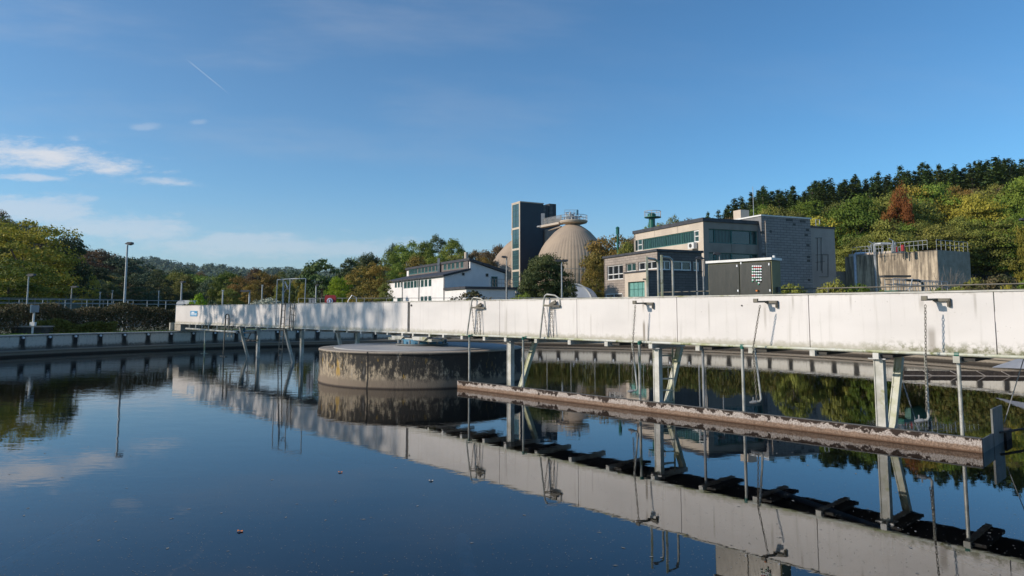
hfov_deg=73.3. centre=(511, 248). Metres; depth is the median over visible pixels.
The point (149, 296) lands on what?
broadleaf tree
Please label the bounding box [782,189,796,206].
spruce tree
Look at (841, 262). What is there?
hillside tree
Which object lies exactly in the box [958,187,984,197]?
hillside tree
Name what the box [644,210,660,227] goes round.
green stack
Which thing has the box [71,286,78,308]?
street lamp
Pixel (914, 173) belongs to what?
spruce tree
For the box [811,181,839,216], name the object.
spruce tree
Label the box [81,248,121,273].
valley tree
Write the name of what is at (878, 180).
spruce tree
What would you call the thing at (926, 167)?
spruce tree
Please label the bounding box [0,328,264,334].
grass
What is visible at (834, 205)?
hillside tree
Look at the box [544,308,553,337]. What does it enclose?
hanging chain
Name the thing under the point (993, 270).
hillside tree
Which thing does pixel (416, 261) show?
broadleaf tree
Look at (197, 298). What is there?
bush
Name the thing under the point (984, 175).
spruce tree
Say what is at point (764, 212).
hillside tree
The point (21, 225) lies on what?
hill tree
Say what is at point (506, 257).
street lamp
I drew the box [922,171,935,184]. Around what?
spruce tree
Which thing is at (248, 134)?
sky
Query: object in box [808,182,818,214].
spruce tree
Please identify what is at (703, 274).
street lamp
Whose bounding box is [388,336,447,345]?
pivot bearing
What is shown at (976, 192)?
hillside tree
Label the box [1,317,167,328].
basin wall
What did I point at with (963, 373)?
guardrail
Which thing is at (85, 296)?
broadleaf tree
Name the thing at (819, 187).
spruce tree
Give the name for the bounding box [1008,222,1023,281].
broadleaf tree
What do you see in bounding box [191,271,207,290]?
broadleaf tree
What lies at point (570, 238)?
digester
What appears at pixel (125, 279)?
street lamp
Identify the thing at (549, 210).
stair block
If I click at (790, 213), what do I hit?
hillside tree
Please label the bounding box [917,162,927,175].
spruce tree
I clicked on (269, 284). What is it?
broadleaf tree
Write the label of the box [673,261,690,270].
window
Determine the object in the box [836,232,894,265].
hillside tree
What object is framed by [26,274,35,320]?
street lamp
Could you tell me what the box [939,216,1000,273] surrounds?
hillside tree
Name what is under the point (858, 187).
spruce tree
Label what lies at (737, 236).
window
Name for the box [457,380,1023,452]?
scum baffle
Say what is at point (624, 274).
annex building
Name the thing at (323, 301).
valley tree
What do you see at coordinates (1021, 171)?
spruce tree
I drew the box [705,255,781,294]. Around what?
shed
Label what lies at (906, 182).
spruce tree
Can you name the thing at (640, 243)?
window
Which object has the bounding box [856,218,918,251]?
hillside tree
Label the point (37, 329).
manhole block
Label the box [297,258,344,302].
pine tree
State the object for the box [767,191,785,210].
spruce tree
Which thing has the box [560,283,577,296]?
bush
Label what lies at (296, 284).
broadleaf tree
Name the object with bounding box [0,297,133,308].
basin railing
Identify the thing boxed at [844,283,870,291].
shrub
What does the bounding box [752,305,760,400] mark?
hanging chain
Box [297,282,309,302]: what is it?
broadleaf tree
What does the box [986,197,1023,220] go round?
hillside tree
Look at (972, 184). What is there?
spruce tree
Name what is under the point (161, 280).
broadleaf tree
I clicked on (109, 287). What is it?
broadleaf tree
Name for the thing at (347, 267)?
pine tree
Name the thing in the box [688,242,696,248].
air conditioner
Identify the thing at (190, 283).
broadleaf tree
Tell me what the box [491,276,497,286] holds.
window
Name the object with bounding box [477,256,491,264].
broadleaf tree
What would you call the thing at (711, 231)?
window
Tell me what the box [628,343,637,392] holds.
spray pipe
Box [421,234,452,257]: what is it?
broadleaf tree
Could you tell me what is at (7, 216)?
hill tree
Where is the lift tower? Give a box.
[511,201,543,296]
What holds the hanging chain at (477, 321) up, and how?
hanging from the scraper bridge
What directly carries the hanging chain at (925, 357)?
hanging from the scraper bridge
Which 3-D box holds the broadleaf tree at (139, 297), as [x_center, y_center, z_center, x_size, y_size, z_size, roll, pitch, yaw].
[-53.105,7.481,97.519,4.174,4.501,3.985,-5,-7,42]
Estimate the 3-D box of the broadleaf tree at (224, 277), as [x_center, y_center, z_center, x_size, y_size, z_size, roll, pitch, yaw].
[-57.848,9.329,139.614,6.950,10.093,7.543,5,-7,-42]
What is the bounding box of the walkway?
[537,213,563,230]
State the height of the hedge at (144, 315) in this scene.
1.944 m
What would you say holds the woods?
on the ground at (74, 306)
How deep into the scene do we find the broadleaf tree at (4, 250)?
92.73 m
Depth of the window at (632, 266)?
61.04 m
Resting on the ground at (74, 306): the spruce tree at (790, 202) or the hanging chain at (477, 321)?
the spruce tree at (790, 202)
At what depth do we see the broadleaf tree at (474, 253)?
169.92 m
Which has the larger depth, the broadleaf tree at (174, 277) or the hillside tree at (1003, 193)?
the broadleaf tree at (174, 277)
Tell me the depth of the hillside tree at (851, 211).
108.31 m
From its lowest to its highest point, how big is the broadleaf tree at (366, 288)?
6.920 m
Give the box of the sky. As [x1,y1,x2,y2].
[0,0,1023,271]
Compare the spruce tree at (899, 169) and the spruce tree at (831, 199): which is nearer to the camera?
the spruce tree at (831, 199)
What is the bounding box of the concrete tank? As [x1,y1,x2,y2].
[845,238,970,291]
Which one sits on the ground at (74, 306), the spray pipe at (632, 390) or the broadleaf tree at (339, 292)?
the broadleaf tree at (339, 292)
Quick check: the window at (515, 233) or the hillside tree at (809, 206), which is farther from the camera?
the window at (515, 233)
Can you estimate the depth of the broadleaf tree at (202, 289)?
119.15 m
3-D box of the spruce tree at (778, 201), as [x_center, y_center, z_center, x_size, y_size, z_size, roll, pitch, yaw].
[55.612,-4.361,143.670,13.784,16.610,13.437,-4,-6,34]
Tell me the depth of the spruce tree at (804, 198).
144.95 m
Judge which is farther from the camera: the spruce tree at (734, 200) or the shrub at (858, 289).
the spruce tree at (734, 200)
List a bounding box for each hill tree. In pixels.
[0,209,14,223]
[10,221,33,230]
[75,279,122,301]
[79,288,156,306]
[110,276,151,298]
[111,282,143,295]
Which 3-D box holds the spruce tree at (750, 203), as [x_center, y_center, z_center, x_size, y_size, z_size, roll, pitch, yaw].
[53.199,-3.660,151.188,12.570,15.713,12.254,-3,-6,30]
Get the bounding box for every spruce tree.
[714,209,723,218]
[725,198,740,218]
[728,202,741,218]
[736,196,745,208]
[746,197,755,215]
[749,191,762,215]
[752,187,774,214]
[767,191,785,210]
[772,190,789,212]
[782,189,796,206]
[786,194,797,213]
[788,185,798,206]
[798,192,807,212]
[808,180,817,198]
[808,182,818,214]
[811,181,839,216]
[811,183,823,208]
[817,184,839,215]
[826,177,836,195]
[835,187,847,203]
[840,179,853,201]
[847,178,863,198]
[849,176,867,197]
[855,180,863,199]
[860,178,876,197]
[866,177,874,187]
[868,186,878,199]
[873,170,883,189]
[873,177,885,197]
[879,174,893,196]
[884,185,892,193]
[887,175,903,192]
[893,165,907,186]
[901,172,911,190]
[902,171,912,187]
[911,170,921,185]
[912,177,922,187]
[916,165,922,183]
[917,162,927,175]
[919,164,934,183]
[919,171,934,188]
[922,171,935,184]
[931,163,948,192]
[938,169,954,194]
[948,163,968,191]
[957,170,967,188]
[958,167,969,181]
[959,169,987,190]
[972,160,990,189]
[972,161,979,173]
[977,157,1012,190]
[979,163,989,185]
[985,159,990,170]
[991,159,1012,186]
[1002,158,1021,181]
[1007,167,1017,182]
[1015,158,1023,171]
[1018,167,1023,176]
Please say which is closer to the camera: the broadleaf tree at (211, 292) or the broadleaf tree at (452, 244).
the broadleaf tree at (211, 292)
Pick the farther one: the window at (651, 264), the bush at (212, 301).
the window at (651, 264)
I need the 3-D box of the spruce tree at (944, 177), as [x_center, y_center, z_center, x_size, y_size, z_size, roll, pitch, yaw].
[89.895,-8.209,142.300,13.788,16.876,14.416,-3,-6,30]
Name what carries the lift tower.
on the ground at (74, 306)
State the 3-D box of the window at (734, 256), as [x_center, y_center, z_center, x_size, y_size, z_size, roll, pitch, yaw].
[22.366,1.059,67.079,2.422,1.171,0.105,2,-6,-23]
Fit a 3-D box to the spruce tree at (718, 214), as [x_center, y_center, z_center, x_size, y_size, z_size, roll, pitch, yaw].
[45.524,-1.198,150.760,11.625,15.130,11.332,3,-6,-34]
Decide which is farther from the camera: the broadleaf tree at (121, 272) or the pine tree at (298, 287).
the broadleaf tree at (121, 272)
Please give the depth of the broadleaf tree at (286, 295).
109.42 m
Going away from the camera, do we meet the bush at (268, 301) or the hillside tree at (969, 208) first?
the bush at (268, 301)
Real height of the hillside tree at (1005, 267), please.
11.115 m
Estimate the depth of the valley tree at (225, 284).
188.23 m
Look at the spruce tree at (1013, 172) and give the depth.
154.64 m
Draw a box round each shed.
[572,283,596,296]
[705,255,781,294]
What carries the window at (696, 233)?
in the office building at (730, 239)
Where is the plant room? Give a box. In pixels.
[836,271,845,286]
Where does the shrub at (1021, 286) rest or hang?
on the ground at (74, 306)
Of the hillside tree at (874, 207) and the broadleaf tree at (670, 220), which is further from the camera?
the broadleaf tree at (670, 220)
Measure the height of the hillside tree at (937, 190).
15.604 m
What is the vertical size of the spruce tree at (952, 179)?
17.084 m
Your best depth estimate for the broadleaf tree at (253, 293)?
99.39 m
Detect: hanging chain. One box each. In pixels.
[471,306,480,333]
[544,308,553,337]
[631,305,635,382]
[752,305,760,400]
[924,304,927,411]
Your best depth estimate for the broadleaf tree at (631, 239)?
189.62 m
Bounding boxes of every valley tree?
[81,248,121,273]
[102,255,160,277]
[165,267,199,276]
[186,274,224,296]
[198,272,246,298]
[317,285,361,302]
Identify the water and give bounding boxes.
[0,345,1023,575]
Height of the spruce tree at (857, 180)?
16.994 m
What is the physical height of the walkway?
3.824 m
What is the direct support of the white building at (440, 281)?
on the ground at (74, 306)
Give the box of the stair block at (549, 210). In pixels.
[543,204,559,229]
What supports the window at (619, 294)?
in the annex building at (624, 274)
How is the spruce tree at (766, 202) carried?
on the ground at (74, 306)
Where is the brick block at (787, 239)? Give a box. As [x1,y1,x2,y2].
[733,187,812,292]
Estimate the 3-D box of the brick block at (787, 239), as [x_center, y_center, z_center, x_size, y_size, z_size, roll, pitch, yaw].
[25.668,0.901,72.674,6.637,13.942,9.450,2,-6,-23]
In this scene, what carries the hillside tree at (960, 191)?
on the ground at (74, 306)
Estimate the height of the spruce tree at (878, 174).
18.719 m
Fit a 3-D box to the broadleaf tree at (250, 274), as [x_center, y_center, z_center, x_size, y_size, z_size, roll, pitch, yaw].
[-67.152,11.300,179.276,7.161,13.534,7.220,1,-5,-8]
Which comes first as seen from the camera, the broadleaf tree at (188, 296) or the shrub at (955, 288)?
the shrub at (955, 288)
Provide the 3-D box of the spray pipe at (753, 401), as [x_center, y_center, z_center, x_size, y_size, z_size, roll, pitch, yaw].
[4.891,2.561,13.867,0.250,1.118,0.132,0,-5,0]
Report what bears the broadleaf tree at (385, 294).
on the ground at (74, 306)
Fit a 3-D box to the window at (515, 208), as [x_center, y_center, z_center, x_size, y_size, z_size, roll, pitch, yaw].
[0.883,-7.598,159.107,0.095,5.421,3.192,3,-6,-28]
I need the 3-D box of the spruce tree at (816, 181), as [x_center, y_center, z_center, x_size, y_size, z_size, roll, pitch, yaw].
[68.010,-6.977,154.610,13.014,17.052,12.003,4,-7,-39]
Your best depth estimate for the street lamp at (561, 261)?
55.00 m
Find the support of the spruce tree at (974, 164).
on the ground at (74, 306)
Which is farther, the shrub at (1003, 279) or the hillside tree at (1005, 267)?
the hillside tree at (1005, 267)
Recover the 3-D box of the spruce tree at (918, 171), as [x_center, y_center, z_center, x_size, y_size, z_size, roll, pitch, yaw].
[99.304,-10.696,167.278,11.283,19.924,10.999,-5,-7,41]
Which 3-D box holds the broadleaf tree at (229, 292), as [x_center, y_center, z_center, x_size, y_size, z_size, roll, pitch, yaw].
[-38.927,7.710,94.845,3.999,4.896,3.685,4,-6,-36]
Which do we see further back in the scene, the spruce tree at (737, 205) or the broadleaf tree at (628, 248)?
the spruce tree at (737, 205)
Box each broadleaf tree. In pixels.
[0,217,31,271]
[0,218,92,315]
[0,257,68,316]
[31,234,94,307]
[73,273,101,305]
[83,266,116,292]
[88,279,109,303]
[94,283,123,307]
[107,268,131,276]
[117,276,139,298]
[122,286,147,306]
[128,271,160,290]
[140,289,162,306]
[143,268,175,297]
[154,286,179,309]
[158,271,189,293]
[171,274,200,303]
[174,289,201,307]
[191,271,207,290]
[196,277,215,304]
[205,281,227,303]
[208,271,240,304]
[216,287,244,304]
[227,275,259,302]
[238,283,263,303]
[245,267,267,300]
[252,270,279,303]
[269,281,296,302]
[272,271,288,299]
[284,268,299,292]
[291,276,308,301]
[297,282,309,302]
[323,275,354,302]
[343,257,362,295]
[344,261,392,301]
[353,252,383,296]
[374,282,394,301]
[376,250,401,292]
[383,243,398,279]
[385,262,406,279]
[386,239,417,278]
[399,254,427,274]
[410,240,436,263]
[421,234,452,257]
[422,255,451,264]
[436,238,469,260]
[445,251,463,260]
[468,249,482,258]
[475,249,497,266]
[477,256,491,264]
[490,243,503,259]
[517,251,576,298]
[579,234,633,296]
[581,258,603,296]
[599,236,612,249]
[616,241,633,254]
[619,236,633,249]
[665,214,678,224]
[877,212,894,249]
[887,180,914,242]
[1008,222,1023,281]
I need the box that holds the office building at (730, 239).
[632,217,758,294]
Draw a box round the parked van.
[176,300,195,305]
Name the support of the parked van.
on the ground at (74, 306)
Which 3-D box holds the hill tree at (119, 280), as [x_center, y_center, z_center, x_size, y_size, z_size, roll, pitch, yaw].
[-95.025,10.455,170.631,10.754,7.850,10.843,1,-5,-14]
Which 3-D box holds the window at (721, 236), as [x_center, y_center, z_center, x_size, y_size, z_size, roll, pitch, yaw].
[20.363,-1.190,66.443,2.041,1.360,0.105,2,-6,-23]
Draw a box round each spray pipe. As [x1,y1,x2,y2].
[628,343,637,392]
[749,348,761,403]
[914,355,929,422]
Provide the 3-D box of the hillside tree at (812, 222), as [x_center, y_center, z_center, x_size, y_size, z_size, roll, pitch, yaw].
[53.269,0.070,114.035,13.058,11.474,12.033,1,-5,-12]
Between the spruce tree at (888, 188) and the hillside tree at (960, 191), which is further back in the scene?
the spruce tree at (888, 188)
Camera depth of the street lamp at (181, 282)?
61.83 m
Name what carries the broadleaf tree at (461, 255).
on the ground at (74, 306)
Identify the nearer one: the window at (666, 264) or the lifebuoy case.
the lifebuoy case
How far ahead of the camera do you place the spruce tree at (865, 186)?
151.00 m
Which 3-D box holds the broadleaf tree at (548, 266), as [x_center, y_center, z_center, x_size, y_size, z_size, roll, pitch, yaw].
[2.921,3.705,62.031,5.760,7.067,5.494,2,-6,-21]
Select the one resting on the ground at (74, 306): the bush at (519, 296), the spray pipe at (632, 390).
the bush at (519, 296)
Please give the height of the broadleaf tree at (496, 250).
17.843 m
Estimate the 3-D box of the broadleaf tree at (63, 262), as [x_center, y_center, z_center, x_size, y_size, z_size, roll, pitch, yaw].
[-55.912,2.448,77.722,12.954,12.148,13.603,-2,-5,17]
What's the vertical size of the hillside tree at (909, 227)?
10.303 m
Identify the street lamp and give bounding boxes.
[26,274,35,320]
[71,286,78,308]
[122,242,133,330]
[180,281,185,299]
[240,290,251,303]
[315,284,318,302]
[502,256,507,298]
[555,259,567,296]
[694,256,702,294]
[700,258,704,294]
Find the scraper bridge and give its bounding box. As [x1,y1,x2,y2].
[169,255,1023,435]
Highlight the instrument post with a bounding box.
[29,305,38,333]
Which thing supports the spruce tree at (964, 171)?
on the ground at (74, 306)
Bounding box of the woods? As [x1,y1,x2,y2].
[86,256,377,301]
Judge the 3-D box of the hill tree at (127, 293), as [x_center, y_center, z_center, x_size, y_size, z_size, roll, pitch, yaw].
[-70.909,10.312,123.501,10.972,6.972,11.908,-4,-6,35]
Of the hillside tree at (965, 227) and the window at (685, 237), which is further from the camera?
the hillside tree at (965, 227)
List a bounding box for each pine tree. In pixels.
[290,271,313,302]
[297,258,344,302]
[336,258,364,298]
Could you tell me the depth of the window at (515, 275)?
157.82 m
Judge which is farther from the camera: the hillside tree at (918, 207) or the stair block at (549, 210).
the stair block at (549, 210)
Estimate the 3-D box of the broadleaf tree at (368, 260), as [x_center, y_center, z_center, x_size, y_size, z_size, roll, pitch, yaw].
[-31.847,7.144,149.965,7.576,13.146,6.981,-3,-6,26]
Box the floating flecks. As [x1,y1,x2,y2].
[0,400,1023,575]
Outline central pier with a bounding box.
[318,342,521,388]
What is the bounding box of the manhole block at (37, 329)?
[11,326,54,333]
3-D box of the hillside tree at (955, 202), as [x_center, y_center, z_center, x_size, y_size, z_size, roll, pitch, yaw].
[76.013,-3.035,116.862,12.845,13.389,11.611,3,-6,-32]
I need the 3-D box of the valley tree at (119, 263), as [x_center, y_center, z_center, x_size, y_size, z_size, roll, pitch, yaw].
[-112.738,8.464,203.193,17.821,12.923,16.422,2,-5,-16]
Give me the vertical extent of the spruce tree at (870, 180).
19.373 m
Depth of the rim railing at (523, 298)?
47.77 m
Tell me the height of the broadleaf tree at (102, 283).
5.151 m
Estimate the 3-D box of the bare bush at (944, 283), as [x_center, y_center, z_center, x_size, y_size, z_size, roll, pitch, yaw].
[30.214,3.314,46.717,3.438,4.468,2.388,0,-5,0]
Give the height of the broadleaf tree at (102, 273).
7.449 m
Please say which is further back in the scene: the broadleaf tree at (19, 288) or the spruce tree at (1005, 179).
the spruce tree at (1005, 179)
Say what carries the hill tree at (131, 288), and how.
on the ground at (74, 306)
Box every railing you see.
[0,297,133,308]
[0,299,183,327]
[298,297,600,302]
[879,275,947,291]
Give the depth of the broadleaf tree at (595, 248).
90.90 m
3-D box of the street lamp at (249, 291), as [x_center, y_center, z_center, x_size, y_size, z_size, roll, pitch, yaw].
[-23.961,5.304,61.767,0.939,3.200,0.403,0,-5,0]
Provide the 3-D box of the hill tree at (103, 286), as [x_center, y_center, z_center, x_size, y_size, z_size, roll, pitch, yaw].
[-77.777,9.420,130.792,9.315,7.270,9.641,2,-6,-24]
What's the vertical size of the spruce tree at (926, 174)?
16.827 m
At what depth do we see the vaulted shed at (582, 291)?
69.89 m
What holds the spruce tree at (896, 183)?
on the ground at (74, 306)
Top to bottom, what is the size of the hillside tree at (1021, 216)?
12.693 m
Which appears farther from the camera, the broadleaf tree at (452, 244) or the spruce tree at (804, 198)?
the broadleaf tree at (452, 244)
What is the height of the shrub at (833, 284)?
3.514 m
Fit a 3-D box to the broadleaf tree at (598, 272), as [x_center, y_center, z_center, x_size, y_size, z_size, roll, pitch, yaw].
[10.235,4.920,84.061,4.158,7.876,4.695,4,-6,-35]
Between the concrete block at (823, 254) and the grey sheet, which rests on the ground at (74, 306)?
the concrete block at (823, 254)
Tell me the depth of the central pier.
20.87 m
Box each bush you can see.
[188,293,207,304]
[207,300,216,326]
[250,297,284,303]
[449,290,493,299]
[510,293,530,298]
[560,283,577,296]
[930,266,982,290]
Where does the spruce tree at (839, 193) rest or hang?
on the ground at (74, 306)
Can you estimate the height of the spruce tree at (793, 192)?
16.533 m
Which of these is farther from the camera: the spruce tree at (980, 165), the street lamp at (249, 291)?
the spruce tree at (980, 165)
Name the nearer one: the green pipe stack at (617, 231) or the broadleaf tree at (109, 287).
the green pipe stack at (617, 231)
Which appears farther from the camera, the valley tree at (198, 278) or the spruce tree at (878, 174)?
the valley tree at (198, 278)
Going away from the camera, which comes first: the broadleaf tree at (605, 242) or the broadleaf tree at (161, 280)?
the broadleaf tree at (161, 280)
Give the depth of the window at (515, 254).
158.36 m
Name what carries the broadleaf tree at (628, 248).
on the ground at (74, 306)
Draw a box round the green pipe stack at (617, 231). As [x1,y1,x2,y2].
[616,227,618,252]
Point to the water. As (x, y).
(86, 418)
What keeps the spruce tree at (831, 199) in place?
on the ground at (74, 306)
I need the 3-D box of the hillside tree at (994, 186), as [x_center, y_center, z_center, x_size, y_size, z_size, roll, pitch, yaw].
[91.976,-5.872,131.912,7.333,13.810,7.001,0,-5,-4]
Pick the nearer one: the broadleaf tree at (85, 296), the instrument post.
the instrument post
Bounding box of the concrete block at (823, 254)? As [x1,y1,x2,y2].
[810,219,835,292]
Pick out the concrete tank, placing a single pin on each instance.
(869, 268)
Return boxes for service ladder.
[662,348,674,403]
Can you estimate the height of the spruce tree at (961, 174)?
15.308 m
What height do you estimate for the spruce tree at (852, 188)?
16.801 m
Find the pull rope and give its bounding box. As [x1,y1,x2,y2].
[1004,359,1023,422]
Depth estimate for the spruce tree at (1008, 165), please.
156.85 m
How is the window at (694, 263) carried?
in the annex building at (624, 274)
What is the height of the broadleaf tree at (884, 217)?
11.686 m
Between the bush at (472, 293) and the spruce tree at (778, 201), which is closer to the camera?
the bush at (472, 293)
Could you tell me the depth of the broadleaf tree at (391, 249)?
175.19 m
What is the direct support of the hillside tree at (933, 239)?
on the ground at (74, 306)
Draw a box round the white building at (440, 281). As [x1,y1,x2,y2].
[387,252,517,300]
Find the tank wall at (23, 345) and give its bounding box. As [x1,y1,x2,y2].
[0,329,1014,365]
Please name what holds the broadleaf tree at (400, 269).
on the ground at (74, 306)
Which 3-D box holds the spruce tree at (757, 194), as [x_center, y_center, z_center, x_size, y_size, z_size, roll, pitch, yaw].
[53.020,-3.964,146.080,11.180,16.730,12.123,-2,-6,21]
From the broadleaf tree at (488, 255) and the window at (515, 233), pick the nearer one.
the broadleaf tree at (488, 255)
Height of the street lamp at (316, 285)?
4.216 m
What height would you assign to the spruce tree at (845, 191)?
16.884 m
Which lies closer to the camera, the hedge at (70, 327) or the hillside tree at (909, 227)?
the hedge at (70, 327)
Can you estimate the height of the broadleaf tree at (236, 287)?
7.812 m
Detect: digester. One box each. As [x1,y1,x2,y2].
[494,229,511,286]
[538,210,603,291]
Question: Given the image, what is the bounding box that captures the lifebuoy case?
[325,295,335,302]
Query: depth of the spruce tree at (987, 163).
166.27 m
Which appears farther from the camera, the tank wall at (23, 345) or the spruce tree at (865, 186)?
the spruce tree at (865, 186)
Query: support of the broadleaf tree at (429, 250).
on the ground at (74, 306)
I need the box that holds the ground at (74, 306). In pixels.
[0,262,1021,333]
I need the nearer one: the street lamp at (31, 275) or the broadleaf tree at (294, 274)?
the street lamp at (31, 275)
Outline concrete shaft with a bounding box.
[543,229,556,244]
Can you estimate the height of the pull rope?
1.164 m
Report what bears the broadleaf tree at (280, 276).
on the ground at (74, 306)
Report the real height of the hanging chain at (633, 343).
1.840 m
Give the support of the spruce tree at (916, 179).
on the ground at (74, 306)
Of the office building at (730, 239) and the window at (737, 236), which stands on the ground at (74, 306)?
the office building at (730, 239)
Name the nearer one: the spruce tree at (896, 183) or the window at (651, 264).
the window at (651, 264)
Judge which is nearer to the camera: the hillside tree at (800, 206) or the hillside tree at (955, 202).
the hillside tree at (955, 202)
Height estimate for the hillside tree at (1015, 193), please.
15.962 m
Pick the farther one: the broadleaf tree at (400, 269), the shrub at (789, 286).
the broadleaf tree at (400, 269)
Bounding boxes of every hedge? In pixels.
[0,302,219,333]
[27,318,118,332]
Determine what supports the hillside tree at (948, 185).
on the ground at (74, 306)
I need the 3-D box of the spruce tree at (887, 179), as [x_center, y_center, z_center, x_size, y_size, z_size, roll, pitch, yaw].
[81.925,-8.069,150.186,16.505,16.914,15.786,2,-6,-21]
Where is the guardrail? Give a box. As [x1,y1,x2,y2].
[903,371,1023,375]
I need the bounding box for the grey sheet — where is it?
[994,359,1023,368]
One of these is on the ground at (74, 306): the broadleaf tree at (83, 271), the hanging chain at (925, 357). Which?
the broadleaf tree at (83, 271)
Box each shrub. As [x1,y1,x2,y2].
[781,283,807,293]
[816,276,845,292]
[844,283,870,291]
[948,286,963,289]
[960,273,1018,306]
[962,275,986,289]
[1000,282,1012,288]
[1017,280,1023,288]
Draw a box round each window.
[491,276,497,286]
[512,204,518,227]
[512,229,518,248]
[512,250,518,269]
[512,271,518,290]
[606,293,622,296]
[608,264,622,279]
[627,263,635,271]
[636,230,695,250]
[638,239,642,250]
[639,261,656,269]
[659,260,670,269]
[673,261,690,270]
[693,261,698,270]
[694,230,698,241]
[709,229,714,242]
[709,252,714,260]
[714,229,731,243]
[715,253,731,260]
[731,230,750,244]
[732,253,750,259]
[751,231,756,244]
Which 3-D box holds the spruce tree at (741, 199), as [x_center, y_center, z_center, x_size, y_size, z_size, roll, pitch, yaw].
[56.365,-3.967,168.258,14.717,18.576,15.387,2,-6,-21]
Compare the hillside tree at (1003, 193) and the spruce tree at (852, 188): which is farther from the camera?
the spruce tree at (852, 188)
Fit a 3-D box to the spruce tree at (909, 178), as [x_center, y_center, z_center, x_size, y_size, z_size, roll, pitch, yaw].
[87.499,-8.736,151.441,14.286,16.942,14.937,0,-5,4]
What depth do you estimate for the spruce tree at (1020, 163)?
161.59 m
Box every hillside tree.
[751,203,771,214]
[760,204,779,215]
[772,207,807,217]
[787,200,814,221]
[797,198,824,216]
[810,215,859,259]
[817,192,893,268]
[819,199,854,243]
[835,245,865,271]
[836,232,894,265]
[855,197,889,226]
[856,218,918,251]
[859,191,945,237]
[884,184,954,225]
[889,220,978,258]
[895,222,927,250]
[896,219,941,250]
[904,182,964,225]
[919,192,985,226]
[928,180,960,197]
[928,191,1010,226]
[938,225,980,273]
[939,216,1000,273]
[944,184,972,205]
[957,217,1017,279]
[958,186,1005,213]
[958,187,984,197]
[967,218,1023,275]
[980,176,1023,215]
[982,182,1001,197]
[983,214,1023,279]
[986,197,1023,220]
[999,181,1023,195]
[1004,208,1023,271]
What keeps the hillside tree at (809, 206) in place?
on the ground at (74, 306)
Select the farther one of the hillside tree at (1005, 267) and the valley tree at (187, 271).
the valley tree at (187, 271)
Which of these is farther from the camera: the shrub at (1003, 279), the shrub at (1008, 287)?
the shrub at (1003, 279)
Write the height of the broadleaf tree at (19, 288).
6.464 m
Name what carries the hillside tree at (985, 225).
on the ground at (74, 306)
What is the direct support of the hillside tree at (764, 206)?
on the ground at (74, 306)
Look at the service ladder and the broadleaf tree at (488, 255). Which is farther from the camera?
the broadleaf tree at (488, 255)
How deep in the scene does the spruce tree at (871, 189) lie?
143.13 m
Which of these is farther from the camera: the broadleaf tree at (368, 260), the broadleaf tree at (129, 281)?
the broadleaf tree at (368, 260)
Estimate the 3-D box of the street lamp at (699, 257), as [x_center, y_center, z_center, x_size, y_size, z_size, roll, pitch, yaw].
[11.959,2.883,43.914,0.488,4.795,0.310,0,-5,0]
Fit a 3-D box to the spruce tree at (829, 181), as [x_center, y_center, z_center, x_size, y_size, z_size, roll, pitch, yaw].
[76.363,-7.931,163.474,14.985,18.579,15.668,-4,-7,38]
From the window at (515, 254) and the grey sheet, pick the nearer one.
the grey sheet
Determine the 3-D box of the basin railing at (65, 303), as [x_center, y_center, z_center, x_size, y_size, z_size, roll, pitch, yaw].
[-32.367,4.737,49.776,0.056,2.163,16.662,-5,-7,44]
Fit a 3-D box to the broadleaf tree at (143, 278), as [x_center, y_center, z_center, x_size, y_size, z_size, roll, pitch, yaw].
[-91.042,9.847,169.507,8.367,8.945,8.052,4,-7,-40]
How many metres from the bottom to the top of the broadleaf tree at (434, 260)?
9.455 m
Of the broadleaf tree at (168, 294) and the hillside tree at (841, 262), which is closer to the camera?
the broadleaf tree at (168, 294)
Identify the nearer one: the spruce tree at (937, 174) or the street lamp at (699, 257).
the street lamp at (699, 257)
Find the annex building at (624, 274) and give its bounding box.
[602,249,703,296]
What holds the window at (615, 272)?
in the annex building at (624, 274)
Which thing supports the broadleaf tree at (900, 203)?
on the ground at (74, 306)
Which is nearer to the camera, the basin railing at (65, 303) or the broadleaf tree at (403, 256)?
the basin railing at (65, 303)
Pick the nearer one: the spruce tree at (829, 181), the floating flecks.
the floating flecks
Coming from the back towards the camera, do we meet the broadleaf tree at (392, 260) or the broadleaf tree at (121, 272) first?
the broadleaf tree at (121, 272)
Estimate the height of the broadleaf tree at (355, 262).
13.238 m
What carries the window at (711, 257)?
in the office building at (730, 239)
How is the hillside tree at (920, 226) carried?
on the ground at (74, 306)
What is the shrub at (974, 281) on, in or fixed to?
on the ground at (74, 306)
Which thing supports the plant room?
on the ground at (74, 306)
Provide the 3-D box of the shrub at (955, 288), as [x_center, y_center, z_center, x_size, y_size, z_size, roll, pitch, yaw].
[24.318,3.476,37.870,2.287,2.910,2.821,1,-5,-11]
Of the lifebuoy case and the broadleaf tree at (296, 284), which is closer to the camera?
the lifebuoy case
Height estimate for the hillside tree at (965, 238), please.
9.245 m
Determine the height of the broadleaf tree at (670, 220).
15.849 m
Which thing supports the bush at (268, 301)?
on the ground at (74, 306)
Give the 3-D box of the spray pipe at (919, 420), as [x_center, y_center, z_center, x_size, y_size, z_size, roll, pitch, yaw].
[6.920,2.373,11.648,0.249,1.142,0.074,-1,-5,11]
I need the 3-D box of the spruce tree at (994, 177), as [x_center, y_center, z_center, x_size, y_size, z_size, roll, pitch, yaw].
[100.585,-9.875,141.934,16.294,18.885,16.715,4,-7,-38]
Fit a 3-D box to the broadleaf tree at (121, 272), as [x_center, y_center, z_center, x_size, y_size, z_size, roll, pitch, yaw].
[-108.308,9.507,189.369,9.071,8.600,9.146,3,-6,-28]
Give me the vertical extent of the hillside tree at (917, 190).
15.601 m

